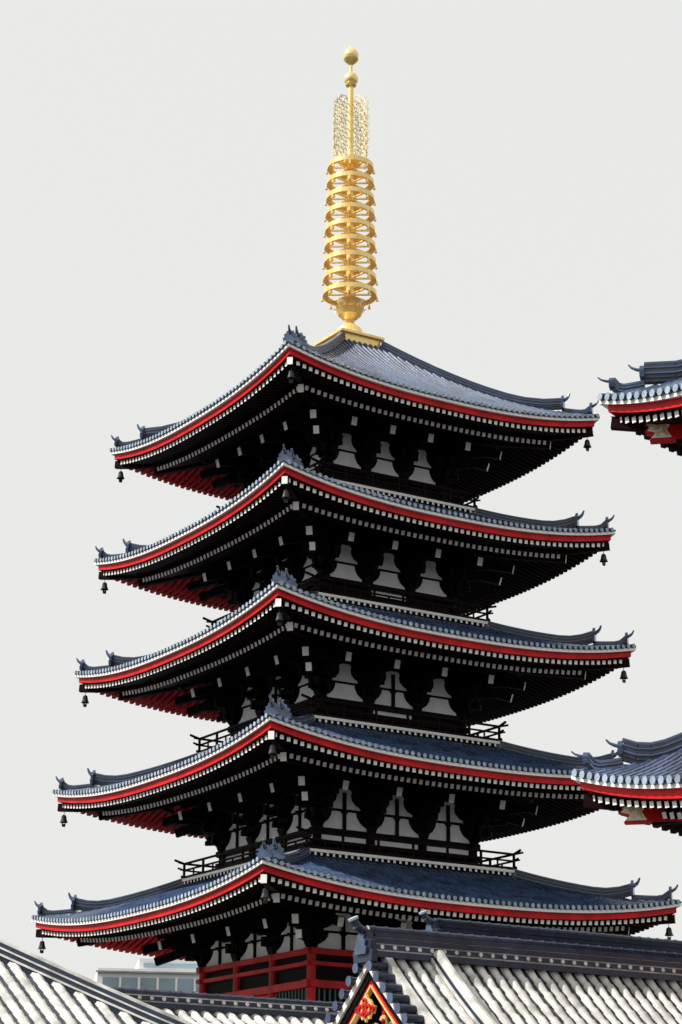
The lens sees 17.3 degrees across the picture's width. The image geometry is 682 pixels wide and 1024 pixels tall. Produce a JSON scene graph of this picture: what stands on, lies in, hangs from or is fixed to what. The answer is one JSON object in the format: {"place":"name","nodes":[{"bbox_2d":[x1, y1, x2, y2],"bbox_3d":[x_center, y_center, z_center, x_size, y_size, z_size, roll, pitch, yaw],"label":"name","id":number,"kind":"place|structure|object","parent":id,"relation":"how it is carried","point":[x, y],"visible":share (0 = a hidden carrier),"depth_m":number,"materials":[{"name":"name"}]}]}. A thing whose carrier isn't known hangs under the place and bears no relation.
{"place":"outdoors","nodes":[
{"label":"outdoors","id":0,"kind":"place"},
{"bbox_2d":[0,939,193,1023],"bbox_3d":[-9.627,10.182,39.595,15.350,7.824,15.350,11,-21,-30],"label":"tile roofed hall","id":1,"kind":"structure","parent":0,"point":[35,989],"depth_m":38.53,"materials":[{"name":"tile"}]},
{"bbox_2d":[94,958,198,992],"bbox_3d":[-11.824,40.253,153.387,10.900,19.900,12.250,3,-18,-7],"label":"office building","id":2,"kind":"structure","parent":0,"point":[177,975],"depth_m":149.93,"materials":[{"name":"concrete"}]},
{"bbox_2d":[0,0,681,979],"label":"sky","id":3,"kind":"structure","parent":0,"point":[164,163],"materials":[{"name":"white"}]},
{"bbox_2d":[419,910,681,952],"bbox_3d":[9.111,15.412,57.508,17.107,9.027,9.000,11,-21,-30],"label":"shrine hall","id":4,"kind":"structure","parent":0,"point":[533,933],"depth_m":56.24,"materials":[{"name":"grey tile"}]},
{"bbox_2d":[570,359,681,835],"bbox_3d":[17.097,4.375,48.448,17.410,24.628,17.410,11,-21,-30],"label":"temple gate","id":5,"kind":"structure","parent":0,"point":[644,787],"depth_m":50.49,"materials":[{"name":"tile"}]},
{"label":"ground","id":6,"kind":"structure","parent":0,"visible":0},
{"bbox_2d":[108,986,338,1023],"bbox_3d":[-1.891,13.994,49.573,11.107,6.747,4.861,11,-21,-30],"label":"covered corridor","id":7,"kind":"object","parent":6,"relation":"on","point":[198,1008],"visible":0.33,"depth_m":49.81,"materials":[{"name":"grey tile"}]},
{"bbox_2d":[325,915,681,1023],"bbox_3d":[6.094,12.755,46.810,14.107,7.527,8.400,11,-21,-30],"label":"shrine hall","id":8,"kind":"structure","parent":6,"relation":"on","point":[408,976],"depth_m":45.29,"materials":[{"name":"grey tile"}]},
{"bbox_3d":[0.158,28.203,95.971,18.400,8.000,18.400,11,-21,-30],"label":"podium","id":9,"kind":"object","parent":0,"visible":0},
{"bbox_2d":[141,880,425,1001],"bbox_3d":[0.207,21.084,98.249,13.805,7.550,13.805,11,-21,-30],"label":"storey","id":10,"kind":"object","parent":9,"relation":"on","point":[293,950],"visible":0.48,"depth_m":94.55,"materials":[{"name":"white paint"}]},
{"bbox_2d":[32,858,681,961],"bbox_3d":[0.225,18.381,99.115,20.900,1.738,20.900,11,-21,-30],"label":"eaves","id":11,"kind":"object","parent":10,"relation":"attached to","point":[253,887],"visible":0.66,"depth_m":91.10,"materials":[{"name":"red wood"}]},
{"bbox_2d":[31,838,679,922],"bbox_3d":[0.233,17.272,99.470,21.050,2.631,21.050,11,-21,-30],"label":"roof tiles","id":12,"kind":"object","parent":11,"relation":"on","point":[520,888],"visible":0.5,"depth_m":94.47,"materials":[{"name":"grey tile"}]},
{"bbox_2d":[174,825,523,884],"bbox_3d":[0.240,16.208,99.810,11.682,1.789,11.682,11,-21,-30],"label":"balcony","id":13,"kind":"structure","parent":12,"relation":"on","point":[479,867],"depth_m":96.19,"materials":[{"name":"black paint"}]},
{"bbox_2d":[162,764,537,885],"bbox_3d":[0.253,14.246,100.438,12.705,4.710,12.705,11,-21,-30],"label":"storey","id":14,"kind":"object","parent":13,"relation":"on","point":[323,799],"visible":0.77,"depth_m":97.36,"materials":[{"name":"black paint"}]},
{"bbox_2d":[53,714,598,842],"bbox_3d":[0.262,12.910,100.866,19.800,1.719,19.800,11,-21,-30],"label":"eaves","id":15,"kind":"object","parent":14,"relation":"attached to","point":[262,750],"visible":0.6,"depth_m":93.92,"materials":[{"name":"black wood"}]},
{"bbox_2d":[52,697,629,794],"bbox_3d":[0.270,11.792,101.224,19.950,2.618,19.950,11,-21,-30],"label":"roof tiles","id":16,"kind":"object","parent":15,"relation":"on","point":[503,754],"visible":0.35,"depth_m":95.99,"materials":[{"name":"grey tile"}]},
{"bbox_2d":[190,693,508,754],"bbox_3d":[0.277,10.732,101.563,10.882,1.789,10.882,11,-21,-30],"label":"balcony","id":17,"kind":"structure","parent":16,"relation":"on","point":[475,738],"depth_m":97.83,"materials":[{"name":"black paint"}]},
{"bbox_2d":[174,635,525,738],"bbox_3d":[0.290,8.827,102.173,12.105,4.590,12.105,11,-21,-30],"label":"storey","id":18,"kind":"object","parent":17,"relation":"on","point":[289,673],"visible":0.65,"depth_m":99.31,"materials":[{"name":"black paint"}]},
{"bbox_2d":[75,582,635,726],"bbox_3d":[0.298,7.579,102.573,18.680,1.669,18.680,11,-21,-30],"label":"eaves","id":19,"kind":"object","parent":18,"relation":"attached to","point":[269,622],"visible":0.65,"depth_m":97.02,"materials":[{"name":"black wood"}]},
{"bbox_2d":[74,566,635,674],"bbox_3d":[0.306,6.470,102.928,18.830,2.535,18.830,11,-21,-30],"label":"roof tiles","id":20,"kind":"object","parent":19,"relation":"on","point":[497,632],"visible":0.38,"depth_m":98.84,"materials":[{"name":"grey tile"}]},
{"bbox_2d":[202,570,496,626],"bbox_3d":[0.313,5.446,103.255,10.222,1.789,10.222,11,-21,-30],"label":"balcony","id":21,"kind":"structure","parent":20,"relation":"on","point":[403,608],"depth_m":99.52,"materials":[{"name":"black wood"}]},
{"bbox_2d":[186,516,514,613],"bbox_3d":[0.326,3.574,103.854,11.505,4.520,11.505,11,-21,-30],"label":"storey","id":22,"kind":"object","parent":21,"relation":"on","point":[339,551],"visible":0.55,"depth_m":101.21,"materials":[{"name":"black paint"}]},
{"bbox_2d":[94,460,615,614],"bbox_3d":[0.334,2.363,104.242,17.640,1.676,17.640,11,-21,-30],"label":"eaves","id":23,"kind":"object","parent":22,"relation":"attached to","point":[277,501],"visible":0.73,"depth_m":99.29,"materials":[{"name":"black wood"}]},
{"bbox_2d":[94,444,614,561],"bbox_3d":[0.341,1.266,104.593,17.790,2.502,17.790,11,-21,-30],"label":"roof tiles","id":24,"kind":"object","parent":23,"relation":"on","point":[570,524],"visible":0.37,"depth_m":101.13,"materials":[{"name":"grey tile"}]},
{"bbox_2d":[216,455,483,513],"bbox_3d":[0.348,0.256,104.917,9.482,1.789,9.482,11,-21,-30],"label":"balcony","id":25,"kind":"structure","parent":24,"relation":"on","point":[427,500],"depth_m":101.67,"materials":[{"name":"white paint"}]},
{"bbox_2d":[199,401,501,499],"bbox_3d":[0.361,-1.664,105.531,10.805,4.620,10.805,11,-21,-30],"label":"storey","id":26,"kind":"object","parent":25,"relation":"on","point":[347,438],"visible":0.47,"depth_m":103.08,"materials":[{"name":"black paint"}]},
{"bbox_2d":[111,341,598,503],"bbox_3d":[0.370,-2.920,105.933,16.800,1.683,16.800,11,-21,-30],"label":"eaves","id":27,"kind":"object","parent":26,"relation":"attached to","point":[287,380],"visible":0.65,"depth_m":101.33,"materials":[{"name":"black wood"}]},
{"bbox_2d":[109,325,599,451],"bbox_3d":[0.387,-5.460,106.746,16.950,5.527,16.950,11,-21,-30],"label":"roof tiles","id":28,"kind":"object","parent":27,"relation":"on","point":[386,362],"visible":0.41,"depth_m":103.83,"materials":[{"name":"grey tile"}]},
{"bbox_2d":[314,45,384,347],"bbox_3d":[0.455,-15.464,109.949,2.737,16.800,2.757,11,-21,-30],"label":"spire","id":29,"kind":"structure","parent":28,"relation":"on","point":[349,309],"depth_m":109.19,"materials":[{"name":"gold metal"}]}
]}

